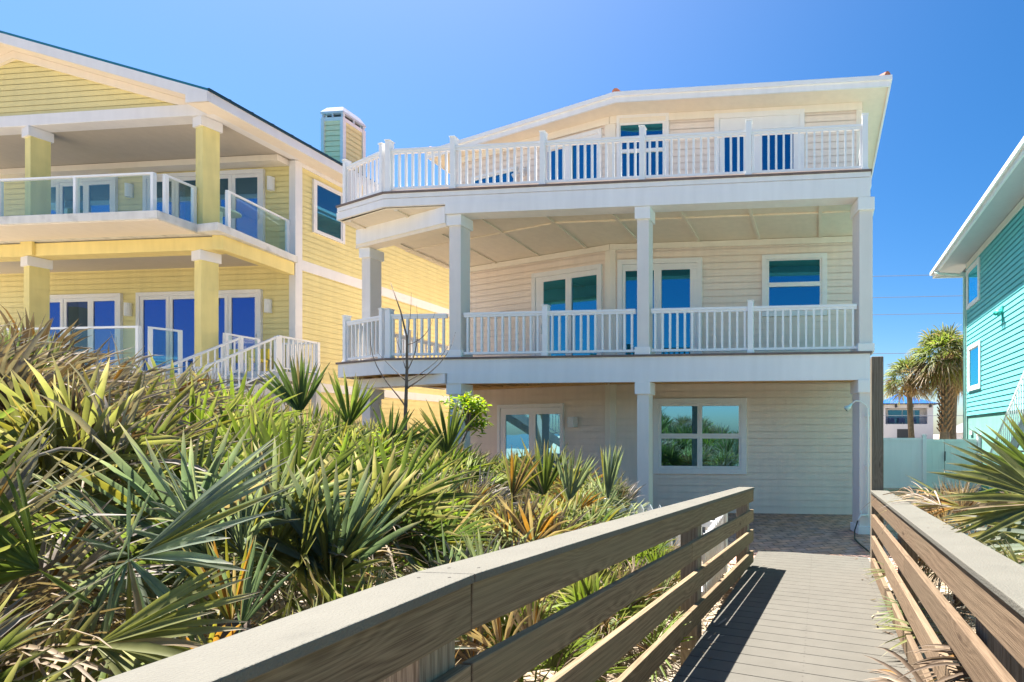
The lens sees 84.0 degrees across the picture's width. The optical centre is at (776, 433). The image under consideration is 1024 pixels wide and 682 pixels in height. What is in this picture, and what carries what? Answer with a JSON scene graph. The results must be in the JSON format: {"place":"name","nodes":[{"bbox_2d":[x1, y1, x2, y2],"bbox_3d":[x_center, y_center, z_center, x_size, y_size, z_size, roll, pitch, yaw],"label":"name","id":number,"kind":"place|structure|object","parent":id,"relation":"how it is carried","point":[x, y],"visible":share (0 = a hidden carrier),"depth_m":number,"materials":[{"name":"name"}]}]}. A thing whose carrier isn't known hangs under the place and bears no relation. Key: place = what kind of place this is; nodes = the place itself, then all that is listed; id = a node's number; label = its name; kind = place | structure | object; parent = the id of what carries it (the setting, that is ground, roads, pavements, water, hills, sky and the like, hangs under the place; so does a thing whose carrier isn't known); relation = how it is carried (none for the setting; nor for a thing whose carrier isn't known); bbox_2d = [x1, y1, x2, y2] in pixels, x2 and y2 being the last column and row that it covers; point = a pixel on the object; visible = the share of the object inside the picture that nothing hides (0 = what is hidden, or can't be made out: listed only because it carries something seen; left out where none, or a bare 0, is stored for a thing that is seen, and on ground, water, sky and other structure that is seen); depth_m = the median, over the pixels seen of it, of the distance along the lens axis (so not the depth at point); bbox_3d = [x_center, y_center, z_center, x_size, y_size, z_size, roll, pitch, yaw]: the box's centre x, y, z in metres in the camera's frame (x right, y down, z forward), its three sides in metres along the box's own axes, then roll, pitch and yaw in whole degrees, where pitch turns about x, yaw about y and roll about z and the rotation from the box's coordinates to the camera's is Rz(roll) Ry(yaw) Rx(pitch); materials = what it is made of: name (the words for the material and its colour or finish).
{"place":"outdoors","nodes":[
{"label":"outdoors","id":0,"kind":"place"},
{"bbox_2d":[0,30,448,438],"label":"beach house","id":1,"kind":"structure","parent":0,"point":[85,243],"depth_m":12.38,"materials":[{"name":"yellow paint"}]},
{"bbox_2d":[51,177,117,213],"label":"sliding door","id":2,"kind":"structure","parent":1,"relation":"in","point":[96,194],"depth_m":12.93,"materials":[{"name":"blue glass"}]},
{"bbox_2d":[50,293,122,370],"bbox_3d":[-18.272,-2.480,12.963,2.640,2.320,0.062,0,0,5],"label":"sliding door","id":3,"kind":"structure","parent":1,"relation":"in","point":[104,309],"depth_m":12.91,"materials":[{"name":"blue glass"}]},
{"bbox_2d":[123,302,132,316],"bbox_3d":[-16.739,-3.208,12.811,0.159,0.335,0.159,0,0,5],"label":"wall lamp","id":4,"kind":"object","parent":1,"relation":"attached to","point":[128,310],"visible":1,"depth_m":12.77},
{"bbox_2d":[124,183,133,197],"bbox_3d":[-16.709,-6.277,12.808,0.159,0.335,0.159,0,0,5],"label":"wall lamp","id":5,"kind":"object","parent":1,"relation":"attached to","point":[129,189],"visible":1,"depth_m":12.77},
{"bbox_2d":[136,289,262,374],"bbox_3d":[-14.740,-2.480,12.657,3.550,2.320,0.062,0,0,5],"label":"sliding door","id":6,"kind":"structure","parent":1,"relation":"in","point":[240,311],"depth_m":12.70,"materials":[{"name":"blue glass"}]},
{"bbox_2d":[142,169,265,241],"bbox_3d":[-14.605,-5.565,12.646,3.420,2.210,0.062,0,0,5],"label":"sliding door","id":7,"kind":"structure","parent":1,"relation":"in","point":[249,184],"depth_m":12.57,"materials":[{"name":"blue glass"}]},
{"bbox_2d":[264,299,271,312],"bbox_3d":[-12.774,-3.208,12.468,0.159,0.335,0.159,0,0,5],"label":"wall lamp","id":8,"kind":"object","parent":1,"relation":"attached to","point":[267,305],"visible":1,"depth_m":12.42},
{"bbox_2d":[267,176,274,190],"bbox_3d":[-12.694,-6.277,12.461,0.159,0.335,0.159,0,0,5],"label":"wall lamp","id":9,"kind":"object","parent":1,"relation":"attached to","point":[270,183],"visible":1,"depth_m":12.42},
{"bbox_2d":[312,179,344,243],"bbox_3d":[-11.970,-5.920,13.277,0.062,1.380,0.850,0,0,5],"label":"window","id":10,"kind":"structure","parent":1,"relation":"in","point":[325,199],"depth_m":13.21,"materials":[{"name":"teal glass"}]},
{"bbox_2d":[220,206,241,223],"bbox_3d":[-12.953,-4.825,11.558,0.680,0.750,0.680,0,0,5],"label":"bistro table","id":11,"kind":"object","parent":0,"point":[235,214],"visible":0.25,"depth_m":11.57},
{"bbox_2d":[219,349,269,370],"bbox_3d":[-12.896,-1.690,11.925,1.050,0.760,0.440,0,0,5],"label":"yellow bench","id":12,"kind":"object","parent":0,"point":[231,351],"visible":0.37,"depth_m":12.07,"materials":[{"name":"yellow wood"}]},
{"bbox_2d":[0,434,1023,681],"bbox_3d":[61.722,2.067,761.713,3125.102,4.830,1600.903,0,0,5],"label":"ground","id":13,"kind":"structure","parent":0,"point":[626,664],"depth_m":4.21,"materials":[{"name":"beige sand"}]},
{"bbox_2d":[0,305,181,393],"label":"saw palmetto","id":14,"kind":"object","parent":13,"relation":"on","point":[70,338],"visible":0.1,"depth_m":4.36,"materials":[{"name":"green plant"}]},
{"bbox_2d":[0,313,210,626],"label":"saw palmetto","id":15,"kind":"object","parent":13,"relation":"on","point":[12,357],"visible":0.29,"depth_m":3.06,"materials":[{"name":"green plant"}]},
{"bbox_2d":[0,458,263,681],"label":"saw palmetto","id":16,"kind":"object","parent":13,"relation":"on","point":[146,635],"visible":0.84,"depth_m":1.74,"materials":[{"name":"green plant"}]},
{"bbox_2d":[0,410,264,681],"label":"saw palmetto","id":17,"kind":"object","parent":13,"relation":"on","point":[45,593],"visible":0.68,"depth_m":1.95,"materials":[{"name":"green plant"}]},
{"bbox_2d":[0,354,286,668],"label":"saw palmetto","id":18,"kind":"object","parent":13,"relation":"on","point":[85,420],"visible":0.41,"depth_m":2.59,"materials":[{"name":"green plant"}]},
{"bbox_2d":[113,350,249,404],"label":"saw palmetto","id":19,"kind":"object","parent":13,"relation":"on","point":[162,379],"visible":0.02,"depth_m":5.77,"materials":[{"name":"green plant"}]},
{"bbox_2d":[27,330,340,517],"bbox_3d":[-5.223,0.610,3.874,2.577,2.856,2.140,0,0,5],"label":"saw palmetto","id":20,"kind":"object","parent":13,"relation":"on","point":[134,377],"visible":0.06,"depth_m":3.67,"materials":[{"name":"green plant"}]},
{"bbox_2d":[0,405,409,681],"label":"saw palmetto","id":21,"kind":"object","parent":13,"relation":"on","point":[194,485],"visible":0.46,"depth_m":2.50,"materials":[{"name":"green plant"}]},
{"bbox_2d":[175,369,247,398],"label":"saw palmetto","id":22,"kind":"object","parent":13,"relation":"on","point":[216,381],"visible":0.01,"depth_m":7.70,"materials":[{"name":"green plant"}]},
{"bbox_2d":[38,371,422,622],"bbox_3d":[-3.966,0.618,3.845,1.947,2.194,2.056,0,0,43],"label":"saw palmetto","id":23,"kind":"object","parent":13,"relation":"on","point":[195,414],"visible":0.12,"depth_m":3.62,"materials":[{"name":"green plant"}]},
{"bbox_2d":[158,357,314,440],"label":"saw palmetto","id":24,"kind":"object","parent":13,"relation":"on","point":[181,379],"visible":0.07,"depth_m":4.88,"materials":[{"name":"green plant"}]},
{"bbox_2d":[22,434,473,681],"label":"saw palmetto","id":25,"kind":"object","parent":13,"relation":"on","point":[177,532],"visible":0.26,"depth_m":2.03,"materials":[{"name":"green plant"}]},
{"bbox_2d":[221,386,319,422],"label":"saw palmetto","id":26,"kind":"object","parent":13,"relation":"on","point":[262,397],"visible":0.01,"depth_m":7.28,"materials":[{"name":"green plant"}]},
{"bbox_2d":[242,348,381,445],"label":"saw palmetto","id":27,"kind":"object","parent":13,"relation":"on","point":[301,400],"visible":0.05,"depth_m":5.39,"materials":[{"name":"green plant"}]},
{"bbox_2d":[132,400,506,627],"bbox_3d":[-3.056,1.003,3.544,2.038,2.446,2.097,0,0,5],"label":"saw palmetto","id":28,"kind":"object","parent":13,"relation":"on","point":[425,532],"visible":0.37,"depth_m":3.45,"materials":[{"name":"green plant"}]},
{"bbox_2d":[292,401,371,437],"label":"saw palmetto","id":29,"kind":"object","parent":13,"relation":"on","point":[325,415],"visible":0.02,"depth_m":7.32,"materials":[{"name":"green plant"}]},
{"bbox_2d":[319,410,378,433],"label":"saw palmetto","id":30,"kind":"object","parent":13,"relation":"on","point":[357,423],"depth_m":8.89,"materials":[{"name":"green plant"}]},
{"bbox_2d":[280,368,432,478],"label":"saw palmetto","id":31,"kind":"object","parent":13,"relation":"on","point":[352,413],"visible":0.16,"depth_m":5.38,"materials":[{"name":"green plant"}]},
{"bbox_2d":[340,418,407,438],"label":"saw palmetto","id":32,"kind":"object","parent":13,"relation":"on","point":[367,427],"visible":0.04,"depth_m":8.43,"materials":[{"name":"green plant"}]},
{"bbox_2d":[366,427,415,454],"bbox_3d":[-5.186,0.516,6.697,0.547,1.224,0.674,0,0,5],"label":"leafy shrub","id":33,"kind":"object","parent":13,"relation":"on","point":[398,440],"visible":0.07,"depth_m":6.63,"materials":[{"name":"green plant"}]},
{"bbox_2d":[279,459,504,610],"bbox_3d":[-3.144,1.010,4.146,1.561,1.578,1.507,0,0,5],"label":"saw palmetto","id":34,"kind":"object","parent":13,"relation":"on","point":[460,502],"visible":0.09,"depth_m":4.43,"materials":[{"name":"green plant"}]},
{"bbox_2d":[370,282,455,448],"bbox_3d":[-4.717,-0.396,6.450,1.192,3.150,0.164,0,0,5],"label":"bare sapling","id":35,"kind":"object","parent":13,"relation":"on","point":[405,403],"visible":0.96,"depth_m":6.43,"materials":[{"name":"brown plant"}]},
{"bbox_2d":[387,424,453,457],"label":"saw palmetto","id":36,"kind":"object","parent":13,"relation":"on","point":[418,442],"visible":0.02,"depth_m":8.11,"materials":[{"name":"green plant"}]},
{"bbox_2d":[370,397,518,509],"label":"saw palmetto","id":37,"kind":"object","parent":13,"relation":"on","point":[447,443],"visible":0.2,"depth_m":5.93,"materials":[{"name":"green plant"}]},
{"bbox_2d":[400,434,497,475],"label":"saw palmetto","id":38,"kind":"object","parent":13,"relation":"on","point":[461,451],"visible":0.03,"depth_m":6.67,"materials":[{"name":"green plant"}]},
{"bbox_2d":[383,455,539,562],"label":"saw palmetto","id":39,"kind":"object","parent":13,"relation":"on","point":[498,490],"visible":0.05,"depth_m":5.21,"materials":[{"name":"green plant"}]},
{"bbox_2d":[440,391,493,453],"bbox_3d":[-4.601,0.387,7.458,0.682,2.089,0.697,0,0,24],"label":"leafy shrub","id":40,"kind":"object","parent":13,"relation":"on","point":[468,400],"visible":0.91,"depth_m":7.42,"materials":[{"name":"green plant"}]},
{"bbox_2d":[373,520,571,665],"bbox_3d":[-2.030,1.205,3.296,1.461,1.300,1.316,0,0,33],"label":"saw palmetto","id":41,"kind":"object","parent":13,"relation":"on","point":[460,552],"visible":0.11,"depth_m":3.27,"materials":[{"name":"green plant"}]},
{"bbox_2d":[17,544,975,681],"bbox_3d":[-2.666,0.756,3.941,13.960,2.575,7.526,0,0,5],"label":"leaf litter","id":42,"kind":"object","parent":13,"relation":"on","point":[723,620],"visible":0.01,"depth_m":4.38,"materials":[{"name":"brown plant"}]},
{"bbox_2d":[463,461,559,510],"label":"saw palmetto","id":43,"kind":"object","parent":13,"relation":"on","point":[524,491],"visible":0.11,"depth_m":6.29,"materials":[{"name":"green plant"}]},
{"bbox_2d":[431,447,606,604],"bbox_3d":[-2.467,1.259,4.692,1.732,2.305,1.919,0,0,5],"label":"saw palmetto","id":44,"kind":"object","parent":13,"relation":"on","point":[512,527],"visible":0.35,"depth_m":4.64,"materials":[{"name":"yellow plant"}]},
{"bbox_2d":[481,448,568,475],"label":"saw palmetto","id":45,"kind":"object","parent":13,"relation":"on","point":[502,465],"visible":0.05,"depth_m":7.53,"materials":[{"name":"green plant"}]},
{"bbox_2d":[455,594,627,681],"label":"saw palmetto","id":46,"kind":"object","parent":13,"relation":"on","point":[532,612],"visible":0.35,"depth_m":2.79,"materials":[{"name":"green plant"}]},
{"bbox_2d":[496,436,633,523],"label":"saw palmetto","id":47,"kind":"object","parent":13,"relation":"on","point":[542,483],"visible":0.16,"depth_m":5.60,"materials":[{"name":"green plant"}]},
{"bbox_2d":[533,455,603,502],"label":"saw palmetto","id":48,"kind":"object","parent":13,"relation":"on","point":[557,480],"visible":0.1,"depth_m":7.22,"materials":[{"name":"green plant"}]},
{"bbox_2d":[514,446,644,605],"bbox_3d":[-2.161,1.306,5.176,1.566,2.368,1.369,0,0,5],"label":"saw palmetto","id":49,"kind":"object","parent":13,"relation":"on","point":[571,486],"visible":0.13,"depth_m":5.47,"materials":[{"name":"green plant"}]},
{"bbox_2d":[541,560,644,667],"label":"saw palmetto","id":50,"kind":"object","parent":13,"relation":"on","point":[605,574],"visible":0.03,"depth_m":4.18,"materials":[{"name":"green plant"}]},
{"bbox_2d":[516,556,698,681],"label":"saw palmetto","id":51,"kind":"object","parent":13,"relation":"on","point":[627,612],"visible":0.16,"depth_m":3.54,"materials":[{"name":"green plant"}]},
{"bbox_2d":[575,469,647,519],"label":"saw palmetto","id":52,"kind":"object","parent":13,"relation":"on","point":[622,492],"visible":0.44,"depth_m":6.82,"materials":[{"name":"green plant"}]},
{"bbox_2d":[336,71,891,533],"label":"beach house","id":53,"kind":"structure","parent":13,"relation":"on","point":[668,293],"depth_m":10.75,"materials":[{"name":"beige paint"}]},
{"bbox_2d":[471,167,517,183],"bbox_3d":[-7.076,-6.000,12.426,1.520,1.100,0.062,0,0,20],"label":"lounge chair","id":54,"kind":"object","parent":53,"relation":"in","point":[511,168],"depth_m":12.38,"materials":[{"name":"white paint"}]},
{"bbox_2d":[511,168,525,177],"bbox_3d":[-6.201,-6.319,11.998,0.375,0.301,0.255,0,0,21],"label":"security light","id":55,"kind":"object","parent":53,"relation":"attached to","point":[524,173],"visible":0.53,"depth_m":12.00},
{"bbox_2d":[497,403,564,505],"bbox_3d":[-5.970,0.515,12.014,2.080,2.470,0.062,0,0,20],"label":"sliding door","id":56,"kind":"structure","parent":53,"relation":"in","point":[532,422],"depth_m":11.98,"materials":[{"name":"white paint"}]},
{"bbox_2d":[531,264,602,355],"bbox_3d":[-4.931,-2.650,11.622,2.060,2.420,0.070,0,0,20],"label":"sliding door","id":57,"kind":"structure","parent":53,"relation":"in","point":[576,288],"depth_m":11.56,"materials":[{"name":"white paint"}]},
{"bbox_2d":[567,417,577,426],"bbox_3d":[-4.711,-0.270,11.482,0.194,0.240,0.178,0,0,20],"label":"wall lamp","id":58,"kind":"object","parent":53,"relation":"attached to","point":[572,421],"visible":1,"depth_m":11.42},
{"bbox_2d":[551,128,602,179],"bbox_3d":[-4.808,-5.765,11.581,1.800,2.330,0.062,0,0,20],"label":"sliding door","id":59,"kind":"structure","parent":53,"relation":"in","point":[597,133],"depth_m":11.49,"materials":[{"name":"white paint"}]},
{"bbox_2d":[616,113,668,176],"bbox_3d":[-2.993,-6.405,11.122,1.200,1.510,0.062,0,0,5],"label":"window","id":60,"kind":"structure","parent":53,"relation":"in","point":[653,127],"depth_m":11.12,"materials":[{"name":"blue glass"}]},
{"bbox_2d":[617,257,701,354],"bbox_3d":[-2.610,-2.675,11.089,1.930,2.470,0.062,0,0,5],"label":"sliding door","id":61,"kind":"structure","parent":53,"relation":"in","point":[677,282],"depth_m":11.07,"materials":[{"name":"white paint"}]},
{"bbox_2d":[653,398,746,473],"bbox_3d":[-1.700,0.050,11.010,2.101,1.680,0.062,0,0,5],"label":"window","id":62,"kind":"structure","parent":53,"relation":"in","point":[691,435],"depth_m":11.01,"materials":[{"name":"white paint"}]},
{"bbox_2d":[714,109,803,172],"bbox_3d":[-0.378,-5.835,10.892,1.990,2.470,0.070,0,0,5],"label":"sliding door","id":63,"kind":"structure","parent":53,"relation":"in","point":[789,118],"depth_m":10.88,"materials":[{"name":"white paint"}]},
{"bbox_2d":[762,253,826,316],"bbox_3d":[0.394,-3.248,10.829,1.420,1.355,0.062,0,0,5],"label":"window","id":64,"kind":"structure","parent":53,"relation":"in","point":[799,278],"depth_m":10.83,"materials":[{"name":"blue glass"}]},
{"bbox_2d":[844,400,869,520],"bbox_3d":[1.407,0.462,8.572,0.509,2.085,0.110,0,0,-17],"label":"outdoor shower","id":65,"kind":"object","parent":53,"relation":"attached to","point":[847,408],"visible":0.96,"depth_m":8.58,"materials":[{"name":"white plastic"}]},
{"bbox_2d":[854,521,869,552],"bbox_3d":[1.338,1.617,7.646,0.135,0.251,1.808,0,0,0],"label":"garden hose","id":66,"kind":"object","parent":65,"relation":"hanging from","point":[860,544],"visible":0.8,"depth_m":7.92,"materials":[{"name":"black rubber"}]},
{"bbox_2d":[600,445,679,584],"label":"saw palmetto","id":67,"kind":"object","parent":13,"relation":"on","point":[610,472],"visible":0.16,"depth_m":5.72,"materials":[{"name":"green plant"}]},
{"bbox_2d":[591,556,715,650],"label":"saw palmetto","id":68,"kind":"object","parent":13,"relation":"on","point":[676,611],"visible":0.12,"depth_m":4.29,"materials":[{"name":"green plant"}]},
{"bbox_2d":[601,498,727,595],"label":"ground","id":69,"kind":"structure","parent":13,"relation":"on","point":[711,553],"depth_m":5.87,"materials":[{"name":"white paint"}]},
{"bbox_2d":[630,547,711,623],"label":"saw palmetto","id":70,"kind":"object","parent":13,"relation":"on","point":[655,557],"visible":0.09,"depth_m":5.02,"materials":[{"name":"green plant"}]},
{"bbox_2d":[870,356,883,574],"bbox_3d":[1.194,0.570,5.889,0.140,2.960,0.140,0,0,5],"label":"wooden post","id":71,"kind":"object","parent":13,"relation":"on","point":[876,422],"visible":0.56,"depth_m":5.82,"materials":[{"name":"wood"}]},
{"bbox_2d":[880,676,902,681],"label":"saw palmetto","id":72,"kind":"object","parent":13,"relation":"on","point":[894,680],"visible":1,"depth_m":2.02,"materials":[{"name":"beige plant"}]},
{"bbox_2d":[884,394,936,438],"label":"distant house","id":73,"kind":"structure","parent":13,"relation":"on","point":[923,424],"depth_m":78.65,"materials":[{"name":"white paint"}]},
{"bbox_2d":[888,410,901,423],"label":"window","id":74,"kind":"structure","parent":73,"relation":"in","point":[890,412],"depth_m":80.79,"materials":[{"name":"teal glass"}]},
{"bbox_2d":[897,429,908,437],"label":"window","id":75,"kind":"structure","parent":73,"relation":"in","point":[901,433],"depth_m":78.53,"materials":[{"name":"grey glass"}]},
{"bbox_2d":[902,410,913,423],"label":"window","id":76,"kind":"structure","parent":73,"relation":"in","point":[904,412],"depth_m":80.65,"materials":[{"name":"teal glass"}]},
{"bbox_2d":[914,410,918,423],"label":"window","id":77,"kind":"structure","parent":73,"relation":"in","point":[916,412],"depth_m":80.49,"materials":[{"name":"teal glass"}]},
{"bbox_2d":[884,353,938,437],"bbox_3d":[6.763,-1.230,25.479,3.182,6.014,3.113,0,0,45],"label":"cabbage palm","id":78,"kind":"object","parent":13,"relation":"on","point":[892,385],"visible":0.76,"depth_m":25.32,"materials":[{"name":"green plant"}]},
{"bbox_2d":[863,476,991,610],"bbox_3d":[1.461,1.202,4.842,1.461,1.678,1.907,0,0,34],"label":"saw palmetto","id":79,"kind":"object","parent":13,"relation":"on","point":[936,508],"visible":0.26,"depth_m":4.81,"materials":[{"name":"beige plant"}]},
{"bbox_2d":[902,322,962,469],"bbox_3d":[8.219,-1.837,24.355,4.192,7.193,4.226,0,0,5],"label":"cabbage palm","id":80,"kind":"object","parent":13,"relation":"on","point":[940,368],"visible":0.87,"depth_m":24.04,"materials":[{"name":"green plant"}]},
{"bbox_2d":[884,434,981,489],"bbox_3d":[3.801,0.885,15.731,5.265,1.730,0.150,0,0,5],"label":"privacy fence","id":81,"kind":"object","parent":13,"relation":"on","point":[919,459],"visible":0.59,"depth_m":15.64,"materials":[{"name":"teal plastic"}]},
{"bbox_2d":[921,347,962,438],"bbox_3d":[9.400,-1.593,26.239,3.752,6.711,3.708,0,0,5],"label":"cabbage palm","id":82,"kind":"object","parent":13,"relation":"on","point":[952,433],"visible":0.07,"depth_m":26.08,"materials":[{"name":"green plant"}]},
{"bbox_2d":[864,429,1023,681],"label":"saw palmetto","id":83,"kind":"object","parent":13,"relation":"on","point":[1005,511],"visible":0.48,"depth_m":2.68,"materials":[{"name":"green plant"}]},
{"bbox_2d":[872,403,1023,653],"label":"saw palmetto","id":84,"kind":"object","parent":13,"relation":"on","point":[1013,452],"visible":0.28,"depth_m":3.21,"materials":[{"name":"green plant"}]},
{"bbox_2d":[956,423,962,438],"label":"distant house","id":85,"kind":"structure","parent":13,"relation":"on","point":[959,431],"depth_m":70.42,"materials":[{"name":"white paint"}]},
{"bbox_2d":[930,137,1023,492],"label":"beach house","id":86,"kind":"structure","parent":13,"relation":"on","point":[982,256],"depth_m":13.95,"materials":[{"name":"teal paint"}]},
{"bbox_2d":[966,257,980,309],"bbox_3d":[6.393,-4.850,16.124,0.062,1.340,1.330,0,0,5],"label":"window","id":87,"kind":"structure","parent":86,"relation":"in","point":[973,274],"depth_m":16.08,"materials":[{"name":"blue glass"}]},
{"bbox_2d":[968,340,981,391],"bbox_3d":[6.381,-2.155,15.980,0.062,1.490,1.260,0,0,5],"label":"window","id":88,"kind":"structure","parent":86,"relation":"in","point":[974,351],"depth_m":15.92,"materials":[{"name":"blue glass"}]},
{"bbox_2d":[993,306,1003,321],"bbox_3d":[6.079,-3.269,13.586,0.250,0.442,0.334,0,0,5],"label":"wall light","id":89,"kind":"object","parent":86,"relation":"attached to","point":[998,312],"visible":1,"depth_m":13.53,"materials":[{"name":"teal metal"}]},
{"bbox_2d":[0,0,1023,433],"label":"sky","id":90,"kind":"structure","parent":0,"point":[416,73],"materials":[{"name":"blue"}]},
{"bbox_2d":[616,513,897,574],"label":"patio","id":91,"kind":"structure","parent":0,"point":[829,534],"depth_m":8.54,"materials":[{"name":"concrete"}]},
{"bbox_2d":[873,353,912,353],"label":"power line","id":92,"kind":"object","parent":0,"point":[891,353],"visible":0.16,"depth_m":58.52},
{"bbox_2d":[873,313,960,314],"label":"power line","id":93,"kind":"object","parent":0,"point":[907,314],"visible":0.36,"depth_m":59.87,"materials":[{"name":"grey metal"}]},
{"bbox_2d":[873,295,962,297],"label":"power line","id":94,"kind":"object","parent":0,"point":[916,296],"visible":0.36,"depth_m":59.22,"materials":[{"name":"grey metal"}]},
{"bbox_2d":[884,415,962,415],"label":"power line","id":95,"kind":"object","parent":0,"point":[916,415],"visible":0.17,"depth_m":56.80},
{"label":"boardwalk joists","id":96,"kind":"structure","parent":0,"visible":0},
{"bbox_2d":[671,550,915,681],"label":"boardwalk decking","id":97,"kind":"object","parent":96,"relation":"on","point":[766,606],"visible":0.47,"depth_m":3.87,"materials":[{"name":"grey wood"}]},
{"bbox_2d":[98,487,754,681],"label":"wooden railing","id":98,"kind":"object","parent":97,"relation":"attached to","point":[412,627],"visible":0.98,"depth_m":1.70,"materials":[{"name":"brown"}]},
{"bbox_2d":[870,490,1023,681],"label":"wooden railing","id":99,"kind":"object","parent":97,"relation":"attached to","point":[983,583],"visible":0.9,"depth_m":2.20,"materials":[{"name":"brown wood"}]}
]}

